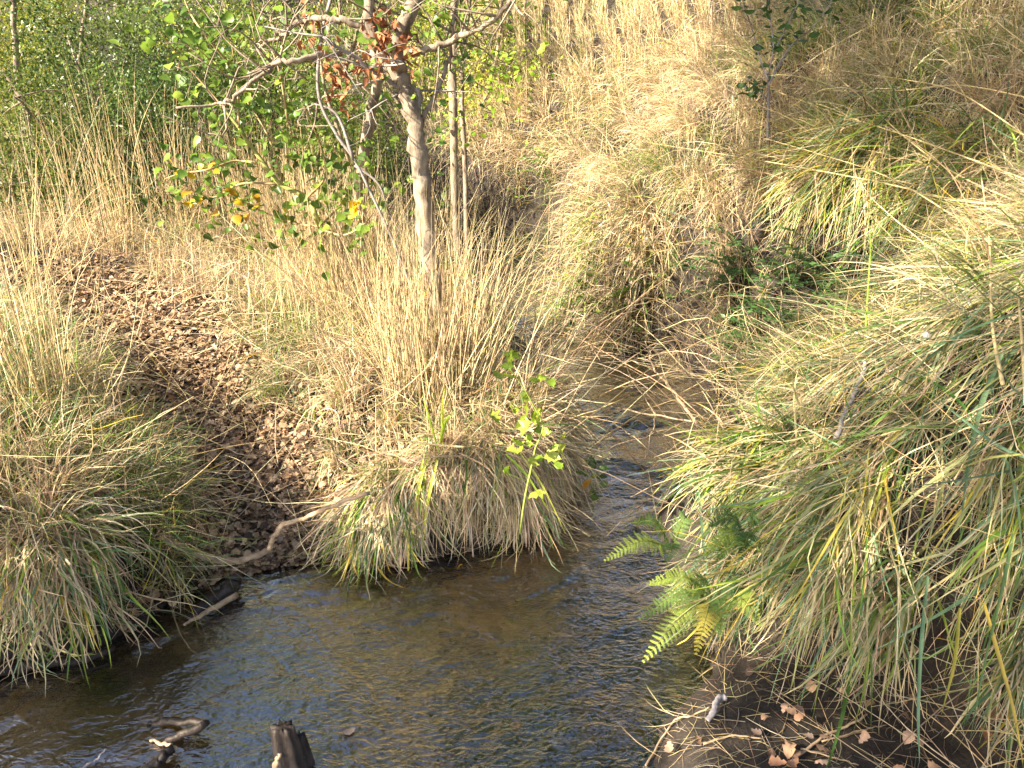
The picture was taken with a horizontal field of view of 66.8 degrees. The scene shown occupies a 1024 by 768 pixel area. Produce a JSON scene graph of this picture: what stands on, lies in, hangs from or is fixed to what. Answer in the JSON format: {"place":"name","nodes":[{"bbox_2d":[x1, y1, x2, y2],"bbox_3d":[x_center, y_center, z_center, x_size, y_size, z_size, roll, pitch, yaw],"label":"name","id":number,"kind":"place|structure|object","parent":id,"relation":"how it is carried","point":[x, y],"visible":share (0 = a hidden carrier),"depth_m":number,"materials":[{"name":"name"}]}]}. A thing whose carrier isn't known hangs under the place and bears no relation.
{"place":"outdoors","nodes":[
{"label":"outdoors","id":0,"kind":"place"},
{"bbox_2d":[0,250,748,767],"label":"water","id":1,"kind":"structure","parent":0,"point":[658,440],"depth_m":2.69,"materials":[{"name":"liquid"}]},
{"bbox_2d":[0,645,115,675],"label":"waterside log","id":2,"kind":"object","parent":1,"relation":"on","point":[96,655],"visible":0.72,"depth_m":2.23,"materials":[{"name":"brown wood"}]},
{"bbox_2d":[141,744,174,767],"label":"driftwood","id":3,"kind":"object","parent":1,"relation":"on","point":[161,758],"visible":1,"depth_m":1.92,"materials":[{"name":"brown wood"}]},
{"bbox_2d":[147,716,209,748],"bbox_3d":[-0.878,0.901,2.011,0.185,0.074,0.074,4,22,11],"label":"driftwood","id":4,"kind":"object","parent":1,"relation":"on","point":[199,725],"visible":0.93,"depth_m":2.00,"materials":[{"name":"brown wood"}]},
{"bbox_2d":[183,592,238,625],"bbox_3d":[-0.949,0.709,2.448,0.023,0.033,0.181,19,29,38],"label":"floating stick","id":5,"kind":"object","parent":1,"relation":"on","point":[226,600],"visible":0.95,"depth_m":2.46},
{"bbox_2d":[184,571,241,625],"bbox_3d":[-0.956,0.691,2.503,0.063,0.104,0.209,17,27,35],"label":"sunken log","id":6,"kind":"object","parent":1,"relation":"in","point":[225,590],"visible":0.77,"depth_m":2.50,"materials":[{"name":"brown wood"}]},
{"bbox_2d":[0,0,1023,767],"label":"ground","id":7,"kind":"structure","parent":0,"point":[448,734],"depth_m":2.44,"materials":[{"name":"soil"}]},
{"bbox_2d":[10,0,37,193],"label":"bare tree","id":8,"kind":"object","parent":7,"relation":"on","point":[16,40],"visible":0.28,"depth_m":6.59,"materials":[{"name":"brown plant"}]},
{"bbox_2d":[0,70,51,220],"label":"bare tree","id":9,"kind":"object","parent":7,"relation":"on","point":[9,78],"visible":0.28,"depth_m":5.70,"materials":[{"name":"brown plant"}]},
{"bbox_2d":[0,91,127,293],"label":"tall grass","id":10,"kind":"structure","parent":7,"relation":"on","point":[38,201],"depth_m":4.41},
{"bbox_2d":[0,0,128,153],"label":"shrub","id":11,"kind":"object","parent":7,"relation":"on","point":[32,59],"visible":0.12,"depth_m":8.18,"materials":[{"name":"green plant"}]},
{"bbox_2d":[0,173,140,436],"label":"tall grass","id":12,"kind":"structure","parent":7,"relation":"on","point":[33,375],"depth_m":2.72,"materials":[{"name":"plant"}]},
{"bbox_2d":[0,398,141,499],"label":"grass tussock","id":13,"kind":"object","parent":7,"relation":"on","point":[55,441],"depth_m":2.64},
{"bbox_2d":[0,12,142,231],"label":"shrub","id":14,"kind":"object","parent":7,"relation":"on","point":[10,162],"visible":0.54,"depth_m":5.48,"materials":[{"name":"green plant"}]},
{"bbox_2d":[0,456,143,694],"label":"grass tussock","id":15,"kind":"object","parent":7,"relation":"on","point":[12,615],"depth_m":2.16,"materials":[{"name":"plant"}]},
{"bbox_2d":[0,0,159,185],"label":"shrub","id":16,"kind":"object","parent":7,"relation":"on","point":[20,26],"visible":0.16,"depth_m":7.39,"materials":[{"name":"green plant"}]},
{"bbox_2d":[0,70,189,265],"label":"tall grass","id":17,"kind":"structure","parent":7,"relation":"on","point":[96,201],"depth_m":4.76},
{"bbox_2d":[0,0,191,142],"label":"woodland tree","id":18,"kind":"object","parent":7,"relation":"on","point":[25,52],"visible":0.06,"depth_m":10.22,"materials":[{"name":"green plant"}]},
{"bbox_2d":[0,416,211,554],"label":"grass tussock","id":19,"kind":"object","parent":7,"relation":"on","point":[51,468],"depth_m":2.45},
{"bbox_2d":[0,446,214,687],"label":"grass tussock","id":20,"kind":"object","parent":7,"relation":"on","point":[105,552],"depth_m":2.19,"materials":[{"name":"plant"}]},
{"bbox_2d":[0,6,215,232],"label":"shrub","id":21,"kind":"object","parent":7,"relation":"on","point":[28,112],"visible":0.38,"depth_m":5.55,"materials":[{"name":"green plant"}]},
{"bbox_2d":[0,386,229,569],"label":"grass tussock","id":22,"kind":"object","parent":7,"relation":"on","point":[164,460],"depth_m":2.58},
{"bbox_2d":[16,370,216,468],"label":"grass tussock","id":23,"kind":"object","parent":7,"relation":"on","point":[149,415],"depth_m":2.97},
{"bbox_2d":[68,0,205,80],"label":"woodland tree","id":24,"kind":"object","parent":7,"relation":"on","point":[116,5],"visible":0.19,"depth_m":10.98,"materials":[{"name":"green plant"}]},
{"bbox_2d":[0,32,275,253],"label":"tall grass","id":25,"kind":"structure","parent":7,"relation":"on","point":[131,197],"depth_m":5.03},
{"bbox_2d":[0,0,280,233],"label":"shrub","id":26,"kind":"object","parent":7,"relation":"on","point":[76,58],"visible":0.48,"depth_m":5.49,"materials":[{"name":"green plant"}]},
{"bbox_2d":[1,0,298,181],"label":"shrub","id":27,"kind":"object","parent":7,"relation":"on","point":[123,16],"visible":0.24,"depth_m":7.14,"materials":[{"name":"green plant"}]},
{"bbox_2d":[8,0,365,239],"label":"shrub","id":28,"kind":"object","parent":7,"relation":"on","point":[155,80],"visible":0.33,"depth_m":5.54,"materials":[{"name":"green plant"}]},
{"bbox_2d":[92,97,286,254],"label":"tall grass","id":29,"kind":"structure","parent":7,"relation":"on","point":[205,201],"depth_m":5.22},
{"bbox_2d":[93,0,402,231],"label":"shrub","id":30,"kind":"object","parent":7,"relation":"on","point":[273,79],"visible":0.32,"depth_m":5.60,"materials":[{"name":"green plant"}]},
{"bbox_2d":[98,0,414,281],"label":"green sapling","id":31,"kind":"object","parent":7,"relation":"on","point":[203,51],"visible":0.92,"depth_m":3.32,"materials":[{"name":"green plant"}]},
{"bbox_2d":[135,0,400,209],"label":"shrub","id":32,"kind":"object","parent":7,"relation":"on","point":[301,68],"visible":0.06,"depth_m":7.76,"materials":[{"name":"green plant"}]},
{"bbox_2d":[163,110,393,262],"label":"tall grass","id":33,"kind":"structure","parent":7,"relation":"on","point":[265,207],"depth_m":5.19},
{"bbox_2d":[0,124,585,560],"bbox_3d":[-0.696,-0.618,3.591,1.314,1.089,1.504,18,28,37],"label":"tall grass","id":34,"kind":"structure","parent":7,"relation":"on","point":[334,261],"depth_m":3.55,"materials":[{"name":"plant"}]},
{"bbox_2d":[270,718,316,767],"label":"stump","id":35,"kind":"object","parent":7,"relation":"on","point":[291,748],"visible":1,"depth_m":1.88,"materials":[{"name":"brown wood"}]},
{"bbox_2d":[0,113,618,677],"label":"bank grass","id":36,"kind":"structure","parent":7,"relation":"on","point":[270,305],"depth_m":2.91,"materials":[{"name":"plant"}]},
{"bbox_2d":[0,288,698,767],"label":"pebbles","id":37,"kind":"object","parent":7,"relation":"on","point":[594,716],"visible":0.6,"depth_m":2.38,"materials":[{"name":"stone"}]},
{"bbox_2d":[276,430,439,598],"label":"grass tussock","id":38,"kind":"object","parent":7,"relation":"on","point":[350,559],"depth_m":2.65,"materials":[{"name":"plant"}]},
{"bbox_2d":[223,0,499,310],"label":"slender tree","id":39,"kind":"object","parent":7,"relation":"on","point":[377,95],"visible":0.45,"depth_m":3.74,"materials":[{"name":"green plant"}]},
{"bbox_2d":[250,64,475,222],"bbox_3d":[-1.518,-2.217,7.191,2.378,2.082,2.620,0,22,0],"label":"shrub","id":40,"kind":"object","parent":7,"relation":"on","point":[376,155],"visible":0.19,"depth_m":7.06,"materials":[{"name":"green plant"}]},
{"bbox_2d":[314,0,416,314],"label":"bare sapling","id":41,"kind":"object","parent":7,"relation":"on","point":[349,150],"visible":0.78,"depth_m":3.10,"materials":[{"name":"grey plant"}]},
{"bbox_2d":[163,0,568,366],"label":"pale tree","id":42,"kind":"object","parent":7,"relation":"on","point":[391,55],"visible":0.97,"depth_m":2.85,"materials":[{"name":"beige plant"}]},
{"bbox_2d":[266,0,502,122],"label":"shrub","id":43,"kind":"object","parent":7,"relation":"on","point":[384,72],"visible":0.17,"depth_m":8.27,"materials":[{"name":"green plant"}]},
{"bbox_2d":[303,416,486,583],"bbox_3d":[-0.394,0.354,2.676,0.683,0.505,0.580,0,22,0],"label":"grass tussock","id":44,"kind":"object","parent":7,"relation":"on","point":[391,503],"depth_m":2.65,"materials":[{"name":"plant"}]},
{"bbox_2d":[259,188,569,421],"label":"tall grass","id":45,"kind":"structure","parent":7,"relation":"on","point":[452,332],"depth_m":2.96,"materials":[{"name":"plant"}]},
{"bbox_2d":[411,456,437,563],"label":"iris clump","id":46,"kind":"object","parent":7,"relation":"on","point":[431,482],"visible":0.7,"depth_m":2.61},
{"bbox_2d":[419,691,435,707],"bbox_3d":[-0.254,0.935,2.299,0.046,0.038,0.056,6,23,15],"label":"stone","id":47,"kind":"object","parent":7,"relation":"on","point":[426,698],"visible":0.97,"depth_m":2.29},
{"bbox_2d":[422,388,453,449],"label":"iris clump","id":48,"kind":"object","parent":7,"relation":"on","point":[443,424],"visible":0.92,"depth_m":2.57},
{"bbox_2d":[434,682,451,703],"bbox_3d":[-0.205,0.926,2.321,0.054,0.046,0.072,0,22,0],"label":"stone","id":49,"kind":"object","parent":7,"relation":"on","point":[443,696],"visible":0.91,"depth_m":2.31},
{"bbox_2d":[392,0,501,272],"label":"young tree","id":50,"kind":"object","parent":7,"relation":"on","point":[453,111],"visible":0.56,"depth_m":5.27,"materials":[{"name":"beige plant"}]},
{"bbox_2d":[432,170,480,248],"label":"leafy seedling","id":51,"kind":"object","parent":7,"relation":"on","point":[444,193],"visible":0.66,"depth_m":6.42,"materials":[{"name":"yellow plant"}]},
{"bbox_2d":[363,393,552,558],"bbox_3d":[-0.205,0.295,2.790,0.683,0.520,0.691,-7,23,-16],"label":"grass tussock","id":52,"kind":"object","parent":7,"relation":"on","point":[466,483],"depth_m":2.68,"materials":[{"name":"plant"}]},
{"bbox_2d":[421,0,501,266],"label":"young tree","id":53,"kind":"object","parent":7,"relation":"on","point":[464,146],"visible":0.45,"depth_m":5.47,"materials":[{"name":"beige plant"}]},
{"bbox_2d":[421,258,514,352],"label":"leafy seedling","id":54,"kind":"object","parent":7,"relation":"on","point":[467,291],"visible":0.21,"depth_m":3.63,"materials":[{"name":"beige plant"}]},
{"bbox_2d":[381,0,581,126],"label":"shrub","id":55,"kind":"object","parent":7,"relation":"on","point":[474,73],"visible":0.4,"depth_m":7.63,"materials":[{"name":"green plant"}]},
{"bbox_2d":[442,16,553,160],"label":"leafy seedling","id":56,"kind":"object","parent":7,"relation":"on","point":[500,92],"visible":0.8,"depth_m":6.89,"materials":[{"name":"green plant"}]},
{"bbox_2d":[401,371,612,571],"bbox_3d":[0.006,0.210,2.808,0.766,0.680,0.720,0,22,0],"label":"grass tussock","id":57,"kind":"object","parent":7,"relation":"on","point":[535,514],"depth_m":2.75,"materials":[{"name":"plant"}]},
{"bbox_2d":[0,113,1022,767],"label":"leaf litter","id":58,"kind":"object","parent":7,"relation":"on","point":[252,529],"visible":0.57,"depth_m":3.14,"materials":[{"name":"plant"}]},
{"bbox_2d":[0,0,1023,767],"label":"fallen straw","id":59,"kind":"object","parent":7,"relation":"on","point":[550,354],"visible":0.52,"depth_m":3.07,"materials":[{"name":"beige plant"}]},
{"bbox_2d":[157,532,273,563],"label":"fallen branch","id":60,"kind":"object","parent":59,"relation":"on","point":[254,556],"visible":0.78,"depth_m":2.51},
{"bbox_2d":[267,492,369,550],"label":"fallen branch","id":61,"kind":"object","parent":60,"relation":"on","point":[277,532],"visible":1,"depth_m":2.49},
{"bbox_2d":[341,433,463,447],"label":"straw stalk","id":62,"kind":"object","parent":59,"relation":"on","point":[457,446],"visible":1,"depth_m":2.43,"materials":[{"name":"beige plant"}]},
{"bbox_2d":[487,349,566,533],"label":"leafy seedling","id":63,"kind":"object","parent":59,"relation":"on","point":[524,421],"visible":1,"depth_m":2.40,"materials":[{"name":"green plant"}]},
{"bbox_2d":[570,347,700,427],"bbox_3d":[0.524,0.004,3.555,0.429,0.048,0.925,-2,22,-4],"label":"dry cane","id":64,"kind":"object","parent":59,"relation":"on","point":[680,401],"visible":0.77,"depth_m":3.65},
{"bbox_2d":[640,141,1022,207],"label":"straw stalk","id":65,"kind":"object","parent":59,"relation":"on","point":[851,177],"visible":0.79,"depth_m":3.64,"materials":[{"name":"beige plant"}]},
{"bbox_2d":[736,84,1023,97],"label":"straw stalk","id":66,"kind":"object","parent":59,"relation":"on","point":[919,88],"visible":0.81,"depth_m":3.64,"materials":[{"name":"beige plant"}]},
{"bbox_2d":[832,69,1023,134],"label":"straw stalk","id":67,"kind":"object","parent":59,"relation":"on","point":[954,91],"visible":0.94,"depth_m":3.35,"materials":[{"name":"beige plant"}]},
{"bbox_2d":[509,718,524,735],"bbox_3d":[0.015,0.976,2.210,0.044,0.033,0.048,-16,27,-34],"label":"stone","id":68,"kind":"object","parent":7,"relation":"on","point":[516,725],"visible":1,"depth_m":2.20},
{"bbox_2d":[505,452,564,531],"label":"broad sedge","id":69,"kind":"object","parent":7,"relation":"on","point":[524,472],"visible":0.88,"depth_m":2.62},
{"bbox_2d":[507,146,564,199],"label":"leafy plant","id":70,"kind":"object","parent":7,"relation":"on","point":[533,161],"visible":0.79,"depth_m":6.60,"materials":[{"name":"beige plant"}]},
{"bbox_2d":[491,377,636,520],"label":"grass tussock","id":71,"kind":"object","parent":7,"relation":"on","point":[571,416],"depth_m":3.03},
{"bbox_2d":[547,259,601,316],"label":"leafy plant","id":72,"kind":"object","parent":7,"relation":"on","point":[585,285],"visible":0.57,"depth_m":5.06,"materials":[{"name":"beige plant"}]},
{"bbox_2d":[523,171,629,328],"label":"grass tussock","id":73,"kind":"object","parent":7,"relation":"on","point":[576,251],"depth_m":5.15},
{"bbox_2d":[565,685,588,707],"bbox_3d":[0.197,0.922,2.288,0.068,0.053,0.079,-8,23,-19],"label":"stone","id":74,"kind":"object","parent":7,"relation":"on","point":[579,694],"visible":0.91,"depth_m":2.27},
{"bbox_2d":[576,456,608,517],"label":"leafy seedling","id":75,"kind":"object","parent":7,"relation":"on","point":[594,496],"visible":0.88,"depth_m":2.98,"materials":[{"name":"green plant"}]},
{"bbox_2d":[622,709,639,727],"bbox_3d":[0.330,0.914,2.119,0.048,0.038,0.055,-10,24,-22],"label":"stone","id":76,"kind":"object","parent":7,"relation":"on","point":[630,717],"visible":1,"depth_m":2.11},
{"bbox_2d":[592,243,674,334],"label":"leafy plant","id":77,"kind":"object","parent":7,"relation":"on","point":[625,289],"visible":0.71,"depth_m":4.66,"materials":[{"name":"beige plant"}]},
{"bbox_2d":[542,160,728,360],"bbox_3d":[0.714,-0.780,4.711,1.098,1.140,0.948,0,22,0],"label":"grass tussock","id":78,"kind":"object","parent":7,"relation":"on","point":[626,253],"depth_m":4.69,"materials":[{"name":"plant"}]},
{"bbox_2d":[604,510,693,566],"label":"fern","id":79,"kind":"object","parent":7,"relation":"on","point":[685,521],"visible":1,"depth_m":2.29,"materials":[{"name":"green plant"}]},
{"bbox_2d":[292,0,1023,423],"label":"hill grass","id":80,"kind":"structure","parent":7,"relation":"on","point":[994,46],"depth_m":4.75,"materials":[{"name":"plant"}]},
{"bbox_2d":[752,82,1023,179],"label":"straw stalk","id":81,"kind":"object","parent":80,"relation":"on","point":[922,141],"visible":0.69,"depth_m":3.34,"materials":[{"name":"beige plant"}]},
{"bbox_2d":[810,54,1022,204],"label":"straw stalk","id":82,"kind":"object","parent":80,"relation":"on","point":[990,190],"visible":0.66,"depth_m":3.40,"materials":[{"name":"beige plant"}]},
{"bbox_2d":[639,565,761,662],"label":"fern","id":83,"kind":"object","parent":7,"relation":"on","point":[707,609],"visible":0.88,"depth_m":2.12,"materials":[{"name":"green plant"}]},
{"bbox_2d":[705,694,727,721],"bbox_3d":[0.515,0.815,1.959,0.026,0.030,0.100,15,27,33],"label":"catkin","id":84,"kind":"object","parent":7,"relation":"on","point":[713,711],"visible":1,"depth_m":1.95},
{"bbox_2d":[702,505,763,561],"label":"fern","id":85,"kind":"object","parent":7,"relation":"on","point":[738,535],"visible":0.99,"depth_m":2.08,"materials":[{"name":"green plant"}]},
{"bbox_2d":[703,317,767,398],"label":"leafy plant","id":86,"kind":"object","parent":7,"relation":"on","point":[730,346],"visible":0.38,"depth_m":3.98,"materials":[{"name":"green plant"}]},
{"bbox_2d":[666,220,812,298],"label":"leafy plant","id":87,"kind":"object","parent":7,"relation":"on","point":[732,270],"visible":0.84,"depth_m":4.13,"materials":[{"name":"green plant"}]},
{"bbox_2d":[700,260,812,388],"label":"leafy plant","id":88,"kind":"object","parent":7,"relation":"on","point":[732,318],"visible":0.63,"depth_m":3.88,"materials":[{"name":"green plant"}]},
{"bbox_2d":[631,368,886,551],"bbox_3d":[0.840,0.224,2.648,0.752,0.632,0.841,13,25,29],"label":"grass tussock","id":89,"kind":"object","parent":7,"relation":"on","point":[725,454],"depth_m":2.60,"materials":[{"name":"plant"}]},
{"bbox_2d":[724,288,848,342],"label":"leafy plant","id":90,"kind":"object","parent":7,"relation":"on","point":[786,310],"visible":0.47,"depth_m":3.79,"materials":[{"name":"green plant"}]},
{"bbox_2d":[731,0,842,170],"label":"evergreen sapling","id":91,"kind":"object","parent":7,"relation":"on","point":[775,48],"visible":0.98,"depth_m":4.08,"materials":[{"name":"green plant"}]},
{"bbox_2d":[620,437,972,767],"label":"straw litter","id":92,"kind":"object","parent":7,"relation":"on","point":[766,736],"visible":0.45,"depth_m":1.96,"materials":[{"name":"brown plant"}]},
{"bbox_2d":[747,226,859,293],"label":"leafy plant","id":93,"kind":"object","parent":7,"relation":"on","point":[804,262],"visible":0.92,"depth_m":3.82,"materials":[{"name":"green plant"}]},
{"bbox_2d":[631,86,1023,767],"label":"sedge grass","id":94,"kind":"structure","parent":7,"relation":"on","point":[837,550],"depth_m":2.08,"materials":[{"name":"plant"}]},
{"bbox_2d":[752,539,894,671],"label":"broad sedge","id":95,"kind":"object","parent":94,"relation":"on","point":[859,579],"visible":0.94,"depth_m":1.88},
{"bbox_2d":[747,133,1011,259],"bbox_3d":[1.537,-0.882,3.385,0.160,0.278,1.875,-5,22,-11],"label":"straw stalk","id":96,"kind":"object","parent":94,"relation":"on","point":[1000,251],"visible":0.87,"depth_m":3.25,"materials":[{"name":"beige plant"}]},
{"bbox_2d":[917,576,928,762],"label":"broad sedge","id":97,"kind":"object","parent":94,"relation":"attached to","point":[921,639],"visible":0.98,"depth_m":1.72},
{"bbox_2d":[941,608,960,714],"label":"broad sedge","id":98,"kind":"object","parent":94,"relation":"on","point":[956,647],"visible":1,"depth_m":1.72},
{"bbox_2d":[939,400,1023,457],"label":"broad sedge","id":99,"kind":"object","parent":94,"relation":"on","point":[984,436],"visible":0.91,"depth_m":1.88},
{"bbox_2d":[960,353,1003,531],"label":"broad sedge","id":100,"kind":"object","parent":94,"relation":"on","point":[983,401],"visible":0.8,"depth_m":1.93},
{"bbox_2d":[971,533,1014,732],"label":"broad sedge","id":101,"kind":"object","parent":94,"relation":"hanging from","point":[1006,568],"visible":1,"depth_m":1.69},
{"bbox_2d":[981,176,1004,385],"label":"straw stalk","id":102,"kind":"object","parent":94,"relation":"on","point":[1001,376],"visible":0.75,"depth_m":2.10,"materials":[{"name":"beige plant"}]},
{"bbox_2d":[983,603,1022,761],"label":"broad sedge","id":103,"kind":"object","parent":94,"relation":"attached to","point":[997,650],"visible":1,"depth_m":1.64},
{"bbox_2d":[1017,298,1023,403],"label":"straw stalk","id":104,"kind":"object","parent":94,"relation":"on","point":[1021,334],"visible":0.95,"depth_m":1.94,"materials":[{"name":"beige plant"}]},
{"bbox_2d":[790,714,867,761],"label":"twig","id":105,"kind":"object","parent":7,"relation":"on","point":[811,745],"visible":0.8,"depth_m":1.90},
{"bbox_2d":[705,43,969,276],"bbox_3d":[1.632,-1.116,3.909,1.437,1.123,1.010,15,26,33],"label":"grass tussock","id":106,"kind":"object","parent":7,"relation":"on","point":[810,181],"depth_m":3.92,"materials":[{"name":"plant"}]},
{"bbox_2d":[833,360,867,439],"bbox_3d":[1.236,-0.012,2.862,0.075,0.403,1.382,9,24,21],"label":"grey stick","id":107,"kind":"object","parent":7,"relation":"on","point":[839,431],"visible":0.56,"depth_m":2.33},
{"bbox_2d":[797,237,924,308],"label":"leafy plant","id":108,"kind":"object","parent":7,"relation":"on","point":[832,275],"visible":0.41,"depth_m":3.74,"materials":[{"name":"green plant"}]},
{"bbox_2d":[734,23,1023,276],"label":"grass tussock","id":109,"kind":"object","parent":7,"relation":"on","point":[863,138],"depth_m":3.82,"materials":[{"name":"plant"}]},
{"bbox_2d":[813,60,1023,288],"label":"grass tussock","id":110,"kind":"object","parent":7,"relation":"on","point":[916,164],"depth_m":3.49,"materials":[{"name":"plant"}]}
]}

